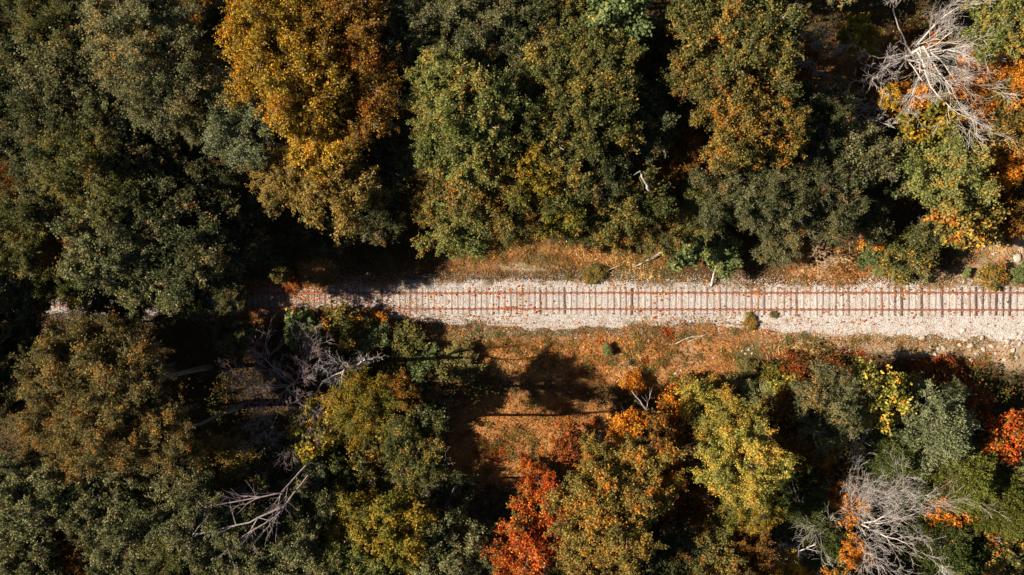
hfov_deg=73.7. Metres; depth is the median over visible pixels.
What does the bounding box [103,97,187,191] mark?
broadleaf tree
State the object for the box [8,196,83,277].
broadleaf tree
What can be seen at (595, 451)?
broadleaf tree
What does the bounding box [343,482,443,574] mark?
broadleaf tree
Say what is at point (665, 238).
broadleaf tree
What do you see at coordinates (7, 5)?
broadleaf tree
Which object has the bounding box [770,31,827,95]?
broadleaf tree
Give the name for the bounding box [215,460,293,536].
broadleaf tree
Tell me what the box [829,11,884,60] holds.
broadleaf tree
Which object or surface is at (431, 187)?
broadleaf tree
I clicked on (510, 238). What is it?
broadleaf tree
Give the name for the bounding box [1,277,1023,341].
ballast bed
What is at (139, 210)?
broadleaf tree
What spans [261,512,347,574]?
broadleaf tree
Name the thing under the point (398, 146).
broadleaf tree
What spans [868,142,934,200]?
broadleaf tree
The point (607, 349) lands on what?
vine bush
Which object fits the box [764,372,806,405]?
broadleaf tree
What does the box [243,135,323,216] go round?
broadleaf tree
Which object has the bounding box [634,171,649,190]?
dead trunk
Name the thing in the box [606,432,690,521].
broadleaf tree
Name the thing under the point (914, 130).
maple tree
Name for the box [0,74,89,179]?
broadleaf tree
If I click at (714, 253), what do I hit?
leafy bush
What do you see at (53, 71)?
broadleaf tree
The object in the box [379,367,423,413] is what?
broadleaf tree
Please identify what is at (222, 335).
broadleaf tree
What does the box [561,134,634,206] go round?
broadleaf tree
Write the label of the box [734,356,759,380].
leafy bush
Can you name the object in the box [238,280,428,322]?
leaf drift
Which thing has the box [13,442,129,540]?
broadleaf tree
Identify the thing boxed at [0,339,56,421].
broadleaf tree
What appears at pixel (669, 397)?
leafy bush
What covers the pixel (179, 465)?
broadleaf tree
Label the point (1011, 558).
broadleaf tree
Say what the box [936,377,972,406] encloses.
juniper tree
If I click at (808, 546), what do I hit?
fallen branch
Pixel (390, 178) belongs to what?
broadleaf tree
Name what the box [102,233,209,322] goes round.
broadleaf tree
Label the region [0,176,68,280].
broadleaf tree
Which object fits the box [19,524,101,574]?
broadleaf tree
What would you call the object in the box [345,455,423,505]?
broadleaf tree
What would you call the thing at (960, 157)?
broadleaf tree
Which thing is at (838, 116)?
broadleaf tree
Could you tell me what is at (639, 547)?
broadleaf tree
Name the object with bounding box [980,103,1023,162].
broadleaf tree
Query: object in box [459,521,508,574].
broadleaf tree
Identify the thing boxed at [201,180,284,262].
broadleaf tree
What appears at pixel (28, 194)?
broadleaf tree
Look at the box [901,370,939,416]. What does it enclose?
leafy bush
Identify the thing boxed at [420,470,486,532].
broadleaf tree
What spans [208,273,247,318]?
broadleaf tree
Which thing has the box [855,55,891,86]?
leafy bush
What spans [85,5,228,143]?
broadleaf tree
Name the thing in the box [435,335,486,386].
leafy bush
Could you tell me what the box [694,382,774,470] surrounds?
broadleaf tree
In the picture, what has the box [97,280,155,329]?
broadleaf tree
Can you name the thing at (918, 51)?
bare tree
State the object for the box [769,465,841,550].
juniper tree
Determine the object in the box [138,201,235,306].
broadleaf tree
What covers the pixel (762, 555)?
broadleaf tree
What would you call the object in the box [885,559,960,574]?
broadleaf tree
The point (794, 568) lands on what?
sapling
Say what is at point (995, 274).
leafy bush
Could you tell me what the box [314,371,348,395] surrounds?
fallen branch
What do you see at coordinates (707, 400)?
broadleaf tree
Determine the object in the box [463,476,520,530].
broadleaf tree
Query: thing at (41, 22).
broadleaf tree
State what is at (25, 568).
broadleaf tree
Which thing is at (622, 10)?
maple tree
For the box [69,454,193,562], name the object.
broadleaf tree
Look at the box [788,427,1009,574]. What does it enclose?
bare tree
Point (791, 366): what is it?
leafy bush
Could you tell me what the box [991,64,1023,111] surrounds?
leafy bush
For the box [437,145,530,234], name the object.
broadleaf tree
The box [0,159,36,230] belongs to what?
broadleaf tree
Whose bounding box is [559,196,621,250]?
broadleaf tree
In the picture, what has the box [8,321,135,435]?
broadleaf tree
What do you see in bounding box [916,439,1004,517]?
juniper tree
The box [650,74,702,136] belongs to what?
broadleaf tree
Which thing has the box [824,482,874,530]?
sapling
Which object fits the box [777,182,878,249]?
broadleaf tree
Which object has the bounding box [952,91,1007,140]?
leafy bush
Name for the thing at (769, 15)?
broadleaf tree
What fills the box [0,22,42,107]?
broadleaf tree
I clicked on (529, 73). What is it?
broadleaf tree
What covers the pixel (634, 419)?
broadleaf tree
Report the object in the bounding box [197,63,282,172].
broadleaf tree
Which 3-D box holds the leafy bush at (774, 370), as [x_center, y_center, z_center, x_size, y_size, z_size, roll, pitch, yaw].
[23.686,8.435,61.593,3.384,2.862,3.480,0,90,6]
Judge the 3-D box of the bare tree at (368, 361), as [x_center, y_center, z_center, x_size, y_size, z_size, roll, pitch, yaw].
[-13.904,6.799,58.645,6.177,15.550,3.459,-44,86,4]
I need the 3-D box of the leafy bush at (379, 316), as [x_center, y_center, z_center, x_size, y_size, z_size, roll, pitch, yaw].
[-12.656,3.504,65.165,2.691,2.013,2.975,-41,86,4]
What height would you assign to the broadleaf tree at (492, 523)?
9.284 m
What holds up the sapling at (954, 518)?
on the ground at (462, 410)
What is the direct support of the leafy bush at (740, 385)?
on the ground at (462, 410)
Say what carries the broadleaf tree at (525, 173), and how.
on the ground at (462, 410)
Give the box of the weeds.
[255,23,1021,496]
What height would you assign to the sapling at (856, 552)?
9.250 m
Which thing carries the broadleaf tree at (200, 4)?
on the ground at (462, 410)
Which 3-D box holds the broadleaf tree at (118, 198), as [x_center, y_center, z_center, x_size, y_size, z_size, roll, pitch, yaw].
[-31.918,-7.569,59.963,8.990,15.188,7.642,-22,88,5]
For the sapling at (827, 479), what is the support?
on the ground at (462, 410)
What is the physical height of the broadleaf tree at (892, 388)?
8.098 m
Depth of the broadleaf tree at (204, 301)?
64.28 m
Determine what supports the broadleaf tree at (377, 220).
on the ground at (462, 410)
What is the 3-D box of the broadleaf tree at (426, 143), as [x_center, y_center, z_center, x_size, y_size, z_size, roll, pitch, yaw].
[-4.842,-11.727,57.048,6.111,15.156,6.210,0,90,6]
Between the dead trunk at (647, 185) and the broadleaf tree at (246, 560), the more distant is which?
the broadleaf tree at (246, 560)
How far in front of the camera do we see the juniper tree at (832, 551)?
56.39 m
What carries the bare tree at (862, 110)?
on the ground at (462, 410)
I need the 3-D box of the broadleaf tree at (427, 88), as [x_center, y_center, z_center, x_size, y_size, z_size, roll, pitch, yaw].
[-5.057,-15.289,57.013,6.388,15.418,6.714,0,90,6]
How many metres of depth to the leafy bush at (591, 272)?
63.28 m
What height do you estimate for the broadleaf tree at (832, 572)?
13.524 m
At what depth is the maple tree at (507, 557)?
55.02 m
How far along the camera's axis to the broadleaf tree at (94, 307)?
62.50 m
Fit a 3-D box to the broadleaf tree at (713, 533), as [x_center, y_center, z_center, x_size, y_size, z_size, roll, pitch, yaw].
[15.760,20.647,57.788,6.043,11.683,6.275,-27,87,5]
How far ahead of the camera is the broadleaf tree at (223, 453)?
58.71 m
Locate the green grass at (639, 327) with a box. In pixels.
[408,248,1017,382]
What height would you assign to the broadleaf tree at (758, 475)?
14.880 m
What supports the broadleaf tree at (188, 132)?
on the ground at (462, 410)
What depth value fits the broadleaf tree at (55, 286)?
58.45 m
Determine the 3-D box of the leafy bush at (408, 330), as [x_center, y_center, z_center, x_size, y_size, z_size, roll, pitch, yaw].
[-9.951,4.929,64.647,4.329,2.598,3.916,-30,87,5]
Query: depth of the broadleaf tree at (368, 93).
50.65 m
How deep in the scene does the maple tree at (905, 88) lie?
55.01 m
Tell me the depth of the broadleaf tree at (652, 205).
53.38 m
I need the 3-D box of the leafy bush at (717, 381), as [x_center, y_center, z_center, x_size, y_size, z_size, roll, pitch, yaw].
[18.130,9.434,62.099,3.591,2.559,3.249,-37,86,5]
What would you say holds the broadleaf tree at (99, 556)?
on the ground at (462, 410)
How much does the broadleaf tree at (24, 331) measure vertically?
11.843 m
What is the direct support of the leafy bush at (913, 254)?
on the ground at (462, 410)
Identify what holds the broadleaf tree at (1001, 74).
on the ground at (462, 410)
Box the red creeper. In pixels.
[389,17,997,475]
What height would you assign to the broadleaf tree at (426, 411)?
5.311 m
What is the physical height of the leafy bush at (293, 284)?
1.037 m
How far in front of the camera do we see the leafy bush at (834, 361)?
60.55 m
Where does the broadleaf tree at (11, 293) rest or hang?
on the ground at (462, 410)
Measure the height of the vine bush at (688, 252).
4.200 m
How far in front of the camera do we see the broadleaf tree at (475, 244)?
54.29 m
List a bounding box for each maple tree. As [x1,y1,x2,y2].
[479,529,550,574]
[493,472,572,574]
[515,451,557,502]
[555,22,650,114]
[581,0,657,71]
[861,82,906,115]
[879,78,935,129]
[887,90,981,174]
[919,189,1010,252]
[974,408,1023,468]
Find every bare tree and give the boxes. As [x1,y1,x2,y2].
[218,317,372,475]
[224,462,281,501]
[300,347,384,420]
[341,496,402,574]
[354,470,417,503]
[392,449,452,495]
[770,508,889,574]
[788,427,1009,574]
[839,0,1021,170]
[848,93,899,137]
[938,490,1001,551]
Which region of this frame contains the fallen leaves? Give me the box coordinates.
[211,25,1021,495]
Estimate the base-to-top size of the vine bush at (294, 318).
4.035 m
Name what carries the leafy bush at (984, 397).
on the ground at (462, 410)
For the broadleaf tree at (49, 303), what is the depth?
62.96 m
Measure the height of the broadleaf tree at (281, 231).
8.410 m
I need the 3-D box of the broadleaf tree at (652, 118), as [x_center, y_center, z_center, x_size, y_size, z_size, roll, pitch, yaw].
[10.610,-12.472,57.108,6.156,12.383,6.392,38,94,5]
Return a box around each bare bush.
[614,357,636,380]
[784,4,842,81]
[794,235,851,281]
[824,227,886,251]
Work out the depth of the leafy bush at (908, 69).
57.61 m
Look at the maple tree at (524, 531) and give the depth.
53.45 m
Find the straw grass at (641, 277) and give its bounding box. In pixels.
[297,238,1023,391]
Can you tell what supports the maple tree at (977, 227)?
on the ground at (462, 410)
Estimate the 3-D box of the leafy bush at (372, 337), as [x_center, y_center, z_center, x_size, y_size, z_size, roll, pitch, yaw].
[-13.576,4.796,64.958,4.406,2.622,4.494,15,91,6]
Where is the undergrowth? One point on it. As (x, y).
(210, 410)
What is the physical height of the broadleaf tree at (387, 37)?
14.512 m
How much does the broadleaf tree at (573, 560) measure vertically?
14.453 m
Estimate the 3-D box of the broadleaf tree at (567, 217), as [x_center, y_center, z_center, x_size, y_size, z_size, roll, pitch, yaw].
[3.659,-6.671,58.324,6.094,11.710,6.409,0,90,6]
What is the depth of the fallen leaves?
63.60 m
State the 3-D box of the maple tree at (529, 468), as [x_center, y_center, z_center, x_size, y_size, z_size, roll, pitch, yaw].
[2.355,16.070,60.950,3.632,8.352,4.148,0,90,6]
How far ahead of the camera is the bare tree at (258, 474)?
61.69 m
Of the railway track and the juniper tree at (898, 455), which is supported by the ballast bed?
the railway track
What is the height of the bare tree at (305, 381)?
11.103 m
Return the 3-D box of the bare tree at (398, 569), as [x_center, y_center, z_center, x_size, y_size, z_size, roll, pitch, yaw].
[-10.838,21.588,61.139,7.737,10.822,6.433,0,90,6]
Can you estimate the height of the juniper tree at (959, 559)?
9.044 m
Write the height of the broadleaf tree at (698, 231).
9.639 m
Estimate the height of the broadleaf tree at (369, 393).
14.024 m
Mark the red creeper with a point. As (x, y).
(671, 329)
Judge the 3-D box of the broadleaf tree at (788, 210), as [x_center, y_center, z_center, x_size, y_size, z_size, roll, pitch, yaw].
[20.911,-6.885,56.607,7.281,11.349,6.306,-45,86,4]
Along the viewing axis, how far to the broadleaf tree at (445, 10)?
51.62 m
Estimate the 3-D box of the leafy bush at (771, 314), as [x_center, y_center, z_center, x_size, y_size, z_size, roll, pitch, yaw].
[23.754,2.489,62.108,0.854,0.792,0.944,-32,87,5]
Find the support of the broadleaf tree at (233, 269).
on the ground at (462, 410)
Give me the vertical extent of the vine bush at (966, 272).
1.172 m
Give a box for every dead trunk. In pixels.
[632,387,651,413]
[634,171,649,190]
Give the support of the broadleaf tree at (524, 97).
on the ground at (462, 410)
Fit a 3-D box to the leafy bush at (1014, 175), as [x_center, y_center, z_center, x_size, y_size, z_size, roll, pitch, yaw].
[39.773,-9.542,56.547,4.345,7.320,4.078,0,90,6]
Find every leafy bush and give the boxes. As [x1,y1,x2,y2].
[267,263,294,285]
[276,272,299,295]
[316,300,368,356]
[352,313,391,358]
[367,311,395,335]
[384,317,426,364]
[404,340,438,382]
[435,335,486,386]
[548,421,584,465]
[582,263,608,286]
[617,368,646,395]
[643,408,697,460]
[655,380,688,424]
[668,372,701,409]
[700,230,742,283]
[700,372,726,411]
[720,372,754,405]
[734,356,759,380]
[741,312,757,331]
[749,225,804,269]
[757,362,791,383]
[768,310,778,319]
[779,349,814,380]
[811,355,851,396]
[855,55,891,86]
[855,243,892,271]
[857,217,889,252]
[868,225,941,288]
[897,26,943,79]
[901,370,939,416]
[903,212,942,250]
[911,359,937,381]
[923,351,972,403]
[939,52,1008,102]
[941,505,997,557]
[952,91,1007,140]
[963,382,998,423]
[968,74,1022,119]
[974,260,1009,292]
[989,143,1023,192]
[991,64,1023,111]
[1007,260,1023,285]
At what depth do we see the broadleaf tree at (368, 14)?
50.02 m
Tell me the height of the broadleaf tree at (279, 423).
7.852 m
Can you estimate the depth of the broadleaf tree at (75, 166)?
53.61 m
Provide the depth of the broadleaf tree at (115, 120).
54.22 m
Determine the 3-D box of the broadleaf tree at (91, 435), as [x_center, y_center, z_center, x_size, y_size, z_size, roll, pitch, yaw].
[-32.046,11.635,60.089,9.727,17.372,7.973,-18,88,6]
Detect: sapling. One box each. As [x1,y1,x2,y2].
[731,90,816,170]
[769,544,812,574]
[809,457,860,528]
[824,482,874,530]
[826,528,877,571]
[922,477,979,537]
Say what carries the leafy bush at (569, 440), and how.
on the ground at (462, 410)
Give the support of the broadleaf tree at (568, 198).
on the ground at (462, 410)
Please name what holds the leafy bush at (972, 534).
on the ground at (462, 410)
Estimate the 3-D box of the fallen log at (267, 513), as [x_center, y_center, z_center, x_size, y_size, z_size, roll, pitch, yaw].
[-23.497,18.894,54.367,9.148,3.084,5.360,-31,87,5]
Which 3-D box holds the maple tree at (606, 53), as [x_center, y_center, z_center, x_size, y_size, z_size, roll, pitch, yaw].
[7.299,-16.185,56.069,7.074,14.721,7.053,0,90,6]
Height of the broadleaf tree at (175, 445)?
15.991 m
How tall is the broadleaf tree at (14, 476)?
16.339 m
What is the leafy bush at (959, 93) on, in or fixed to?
on the ground at (462, 410)
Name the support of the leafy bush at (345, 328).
on the ground at (462, 410)
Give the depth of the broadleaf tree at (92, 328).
57.73 m
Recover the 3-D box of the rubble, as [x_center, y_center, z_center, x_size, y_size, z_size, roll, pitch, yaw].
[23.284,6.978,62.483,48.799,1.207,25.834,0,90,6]
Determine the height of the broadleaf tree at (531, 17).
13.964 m
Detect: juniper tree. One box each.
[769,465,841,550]
[786,517,862,574]
[846,421,927,495]
[870,370,982,481]
[877,463,935,510]
[885,502,987,574]
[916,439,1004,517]
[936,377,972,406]
[953,464,1023,543]
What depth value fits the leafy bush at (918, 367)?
60.11 m
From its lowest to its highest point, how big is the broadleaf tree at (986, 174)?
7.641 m
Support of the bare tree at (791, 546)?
on the ground at (462, 410)
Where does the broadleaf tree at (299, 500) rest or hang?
on the ground at (462, 410)
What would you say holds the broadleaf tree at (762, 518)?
on the ground at (462, 410)
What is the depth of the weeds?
63.95 m
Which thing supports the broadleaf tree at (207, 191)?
on the ground at (462, 410)
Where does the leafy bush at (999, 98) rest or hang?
on the ground at (462, 410)
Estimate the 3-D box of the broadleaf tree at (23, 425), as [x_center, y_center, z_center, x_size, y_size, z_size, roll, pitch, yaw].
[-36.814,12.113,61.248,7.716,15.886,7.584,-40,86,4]
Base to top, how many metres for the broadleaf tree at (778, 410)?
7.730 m
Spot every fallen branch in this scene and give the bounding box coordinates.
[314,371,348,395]
[779,539,819,555]
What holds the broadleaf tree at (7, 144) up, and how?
on the ground at (462, 410)
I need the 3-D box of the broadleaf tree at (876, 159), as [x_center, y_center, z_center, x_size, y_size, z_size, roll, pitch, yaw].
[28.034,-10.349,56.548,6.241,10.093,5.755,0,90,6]
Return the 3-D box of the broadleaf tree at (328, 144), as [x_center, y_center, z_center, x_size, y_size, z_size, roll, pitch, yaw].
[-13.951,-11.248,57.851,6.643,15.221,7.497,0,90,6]
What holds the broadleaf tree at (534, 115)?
on the ground at (462, 410)
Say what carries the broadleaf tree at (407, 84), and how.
on the ground at (462, 410)
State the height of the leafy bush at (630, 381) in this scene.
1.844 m
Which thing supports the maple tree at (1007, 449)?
on the ground at (462, 410)
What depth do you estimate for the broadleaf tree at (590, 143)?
50.02 m
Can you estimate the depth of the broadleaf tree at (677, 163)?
54.61 m
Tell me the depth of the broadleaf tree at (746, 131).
49.75 m
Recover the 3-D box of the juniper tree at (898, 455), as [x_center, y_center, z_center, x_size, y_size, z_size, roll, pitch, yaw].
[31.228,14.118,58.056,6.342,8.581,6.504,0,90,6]
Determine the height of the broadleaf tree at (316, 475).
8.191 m
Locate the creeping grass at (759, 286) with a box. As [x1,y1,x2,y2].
[176,265,1023,354]
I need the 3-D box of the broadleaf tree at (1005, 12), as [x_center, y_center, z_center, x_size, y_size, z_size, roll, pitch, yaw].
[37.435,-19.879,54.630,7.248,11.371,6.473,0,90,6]
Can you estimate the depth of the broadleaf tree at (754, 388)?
59.50 m
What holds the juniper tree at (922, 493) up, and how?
on the ground at (462, 410)
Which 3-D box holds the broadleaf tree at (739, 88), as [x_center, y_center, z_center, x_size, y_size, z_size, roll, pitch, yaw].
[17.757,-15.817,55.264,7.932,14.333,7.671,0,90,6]
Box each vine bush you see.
[283,307,324,352]
[602,342,611,355]
[658,229,707,272]
[871,267,885,276]
[891,269,909,283]
[961,267,971,278]
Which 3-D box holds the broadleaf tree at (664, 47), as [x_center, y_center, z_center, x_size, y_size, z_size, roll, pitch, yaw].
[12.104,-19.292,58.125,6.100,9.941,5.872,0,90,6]
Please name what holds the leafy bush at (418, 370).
on the ground at (462, 410)
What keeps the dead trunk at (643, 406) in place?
on the ground at (462, 410)
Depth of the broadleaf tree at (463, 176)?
51.28 m
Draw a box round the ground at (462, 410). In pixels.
[0,0,1023,574]
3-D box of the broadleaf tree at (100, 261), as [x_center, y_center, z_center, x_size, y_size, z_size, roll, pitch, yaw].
[-32.678,-3.623,60.324,8.244,15.523,7.940,-21,88,5]
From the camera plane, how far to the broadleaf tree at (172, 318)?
63.76 m
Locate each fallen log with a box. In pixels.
[169,465,306,525]
[178,505,280,570]
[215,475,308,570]
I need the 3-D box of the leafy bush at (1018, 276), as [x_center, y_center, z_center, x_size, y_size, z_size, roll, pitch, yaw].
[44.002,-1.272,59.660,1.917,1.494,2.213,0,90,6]
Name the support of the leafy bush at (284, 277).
on the ground at (462, 410)
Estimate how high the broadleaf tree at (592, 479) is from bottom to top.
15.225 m
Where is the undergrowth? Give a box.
[0,0,1023,574]
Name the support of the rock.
on the ground at (462, 410)
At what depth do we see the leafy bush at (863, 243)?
58.37 m
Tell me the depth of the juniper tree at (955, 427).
54.34 m
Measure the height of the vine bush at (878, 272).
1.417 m
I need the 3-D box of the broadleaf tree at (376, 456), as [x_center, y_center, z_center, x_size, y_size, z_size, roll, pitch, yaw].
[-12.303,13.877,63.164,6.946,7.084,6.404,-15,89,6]
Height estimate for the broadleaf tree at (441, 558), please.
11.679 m
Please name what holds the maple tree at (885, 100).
on the ground at (462, 410)
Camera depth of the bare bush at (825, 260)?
59.52 m
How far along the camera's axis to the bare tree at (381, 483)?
61.21 m
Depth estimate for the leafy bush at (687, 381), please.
61.78 m
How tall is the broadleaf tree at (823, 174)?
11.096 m
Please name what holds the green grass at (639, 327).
on the ground at (462, 410)
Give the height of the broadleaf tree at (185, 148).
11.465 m
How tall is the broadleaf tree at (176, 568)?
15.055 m
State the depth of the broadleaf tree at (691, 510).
53.89 m
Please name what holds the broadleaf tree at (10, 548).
on the ground at (462, 410)
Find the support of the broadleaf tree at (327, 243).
on the ground at (462, 410)
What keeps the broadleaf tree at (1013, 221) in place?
on the ground at (462, 410)
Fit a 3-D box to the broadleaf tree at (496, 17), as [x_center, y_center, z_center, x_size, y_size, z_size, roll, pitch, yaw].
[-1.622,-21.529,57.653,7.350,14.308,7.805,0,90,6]
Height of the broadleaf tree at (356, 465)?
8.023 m
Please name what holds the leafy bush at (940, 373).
on the ground at (462, 410)
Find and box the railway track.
[53,286,1023,315]
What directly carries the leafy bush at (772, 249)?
on the ground at (462, 410)
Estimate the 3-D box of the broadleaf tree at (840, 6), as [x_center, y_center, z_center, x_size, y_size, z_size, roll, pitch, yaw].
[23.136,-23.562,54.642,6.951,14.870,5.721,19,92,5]
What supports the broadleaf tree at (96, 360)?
on the ground at (462, 410)
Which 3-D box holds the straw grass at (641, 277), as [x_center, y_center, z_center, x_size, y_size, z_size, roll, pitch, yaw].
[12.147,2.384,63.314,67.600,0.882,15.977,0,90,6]
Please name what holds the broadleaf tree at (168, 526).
on the ground at (462, 410)
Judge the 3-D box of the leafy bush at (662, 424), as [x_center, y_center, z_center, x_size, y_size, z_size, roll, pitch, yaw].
[14.090,12.975,60.950,4.904,6.254,4.789,0,90,6]
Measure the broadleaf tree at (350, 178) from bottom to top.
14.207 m
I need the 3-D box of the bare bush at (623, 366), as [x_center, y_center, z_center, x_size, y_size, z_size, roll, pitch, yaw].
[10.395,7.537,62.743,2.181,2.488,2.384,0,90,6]
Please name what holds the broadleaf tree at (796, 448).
on the ground at (462, 410)
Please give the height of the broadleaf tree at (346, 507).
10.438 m
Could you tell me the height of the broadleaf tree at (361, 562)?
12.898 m
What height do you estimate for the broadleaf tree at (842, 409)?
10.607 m
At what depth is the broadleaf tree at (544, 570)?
60.98 m
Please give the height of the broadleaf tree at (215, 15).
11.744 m
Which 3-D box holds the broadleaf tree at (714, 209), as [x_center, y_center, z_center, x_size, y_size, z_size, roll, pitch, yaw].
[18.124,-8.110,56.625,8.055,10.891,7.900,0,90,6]
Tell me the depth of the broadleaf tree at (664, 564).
53.60 m
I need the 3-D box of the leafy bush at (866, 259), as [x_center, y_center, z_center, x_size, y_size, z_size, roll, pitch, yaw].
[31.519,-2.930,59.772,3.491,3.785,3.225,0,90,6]
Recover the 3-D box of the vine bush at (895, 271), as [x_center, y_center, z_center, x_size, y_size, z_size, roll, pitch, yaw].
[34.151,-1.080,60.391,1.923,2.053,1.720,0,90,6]
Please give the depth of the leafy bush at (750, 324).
61.91 m
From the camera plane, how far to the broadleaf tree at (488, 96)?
49.54 m
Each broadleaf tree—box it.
[0,0,63,59]
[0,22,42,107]
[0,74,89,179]
[0,78,48,169]
[0,149,93,236]
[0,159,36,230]
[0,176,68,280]
[0,223,48,315]
[0,284,70,370]
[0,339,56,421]
[0,444,75,547]
[0,508,62,574]
[3,379,86,478]
[5,0,164,68]
[7,553,71,574]
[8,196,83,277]
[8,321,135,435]
[11,9,141,116]
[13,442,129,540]
[18,107,128,222]
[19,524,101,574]
[21,284,57,315]
[28,241,90,314]
[37,310,160,388]
[40,384,200,488]
[44,189,189,298]
[51,314,213,446]
[54,275,117,324]
[56,77,141,168]
[61,136,169,240]
[69,0,232,79]
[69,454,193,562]
[81,518,162,574]
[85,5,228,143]
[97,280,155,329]
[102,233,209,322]
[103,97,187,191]
[106,157,209,240]
[112,390,243,485]
[123,450,205,506]
[128,464,230,574]
[133,529,225,574]
[134,125,216,198]
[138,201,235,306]
[148,279,202,332]
[153,153,250,230]
[164,82,261,149]
[181,0,224,22]
[187,252,215,309]
[190,428,268,495]
[191,276,217,314]
[192,0,246,58]
[193,491,285,574]
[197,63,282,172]
[200,312,259,368]
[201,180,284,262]
[203,218,288,293]
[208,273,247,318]
[213,0,329,75]
[214,0,356,143]
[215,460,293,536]
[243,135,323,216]
[246,187,304,255]
[249,414,302,473]
[257,477,339,548]
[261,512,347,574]
[280,104,370,189]
[284,0,399,86]
[284,125,394,246]
[284,390,350,470]
[289,452,338,490]
[291,200,354,261]
[293,29,407,151]
[294,438,383,508]
[303,479,378,563]
[305,524,394,574]
[314,363,407,452]
[338,409,405,472]
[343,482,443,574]
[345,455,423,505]
[347,188,410,246]
[352,138,408,211]
[355,0,457,68]
[374,116,426,180]
[376,411,451,496]
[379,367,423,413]
[391,0,493,78]
[391,42,438,102]
[396,40,475,124]
[399,93,477,173]
[402,497,489,574]
[406,168,464,234]
[409,382,452,426]
[410,188,493,260]
[413,118,521,203]
[417,57,532,160]
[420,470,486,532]
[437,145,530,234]
[452,0,524,56]
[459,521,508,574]
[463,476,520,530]
[481,178,563,256]
[482,510,520,551]
[484,0,565,93]
[484,128,570,208]
[489,72,541,136]
[505,74,598,171]
[510,18,599,113]
[517,167,590,243]
[525,137,610,217]
[526,551,547,574]
[540,0,594,47]
[540,453,651,545]
[548,65,646,166]
[548,530,639,574]
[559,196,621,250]
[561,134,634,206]
[569,478,670,574]
[574,428,632,483]
[582,155,680,253]
[600,78,680,166]
[605,404,649,441]
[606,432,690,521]
[615,188,692,267]
[628,9,687,82]
[637,513,711,574]
[641,117,713,191]
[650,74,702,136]
[654,29,736,114]
[656,458,714,528]
[659,171,737,245]
[660,0,777,87]
[668,498,751,574]
[673,378,732,435]
[686,416,805,512]
[687,142,783,232]
[688,86,784,174]
[694,15,804,119]
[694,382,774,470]
[708,514,781,574]
[711,0,810,84]
[716,469,793,539]
[728,152,817,242]
[741,377,777,412]
[755,384,809,447]
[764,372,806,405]
[766,127,863,204]
[768,410,851,477]
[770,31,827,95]
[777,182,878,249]
[783,352,878,458]
[785,0,856,19]
[788,74,861,162]
[819,562,848,574]
[828,117,908,191]
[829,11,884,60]
[838,191,895,249]
[845,356,920,436]
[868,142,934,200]
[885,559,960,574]
[896,126,1003,218]
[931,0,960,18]
[945,0,1023,66]
[975,531,1023,574]
[976,141,1008,183]
[978,31,1023,89]
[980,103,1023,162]
[985,186,1023,247]
[1012,448,1023,484]
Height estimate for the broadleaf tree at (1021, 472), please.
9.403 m
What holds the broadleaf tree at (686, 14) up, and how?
on the ground at (462, 410)
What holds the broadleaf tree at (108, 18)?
on the ground at (462, 410)
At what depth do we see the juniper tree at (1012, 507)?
53.65 m
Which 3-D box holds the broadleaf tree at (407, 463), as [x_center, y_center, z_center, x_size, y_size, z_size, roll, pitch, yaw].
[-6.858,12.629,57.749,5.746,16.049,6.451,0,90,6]
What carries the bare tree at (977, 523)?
on the ground at (462, 410)
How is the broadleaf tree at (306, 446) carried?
on the ground at (462, 410)
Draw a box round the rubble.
[503,239,1022,374]
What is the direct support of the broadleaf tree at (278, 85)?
on the ground at (462, 410)
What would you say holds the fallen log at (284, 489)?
on the broadleaf tree at (168, 526)
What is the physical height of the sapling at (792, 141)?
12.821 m
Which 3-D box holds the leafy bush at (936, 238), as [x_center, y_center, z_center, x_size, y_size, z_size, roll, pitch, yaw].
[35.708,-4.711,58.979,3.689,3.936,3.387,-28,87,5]
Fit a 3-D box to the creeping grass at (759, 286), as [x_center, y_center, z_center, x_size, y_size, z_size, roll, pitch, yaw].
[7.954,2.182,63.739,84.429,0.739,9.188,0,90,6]
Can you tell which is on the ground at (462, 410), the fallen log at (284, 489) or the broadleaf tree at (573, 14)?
the broadleaf tree at (573, 14)
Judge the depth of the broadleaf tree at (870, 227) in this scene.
56.70 m
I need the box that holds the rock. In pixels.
[1013,253,1020,262]
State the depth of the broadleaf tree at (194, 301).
63.93 m
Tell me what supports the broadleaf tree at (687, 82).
on the ground at (462, 410)
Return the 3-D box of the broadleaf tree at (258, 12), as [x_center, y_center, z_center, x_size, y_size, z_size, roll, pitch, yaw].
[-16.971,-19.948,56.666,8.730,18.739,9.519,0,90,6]
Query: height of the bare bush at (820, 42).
9.485 m

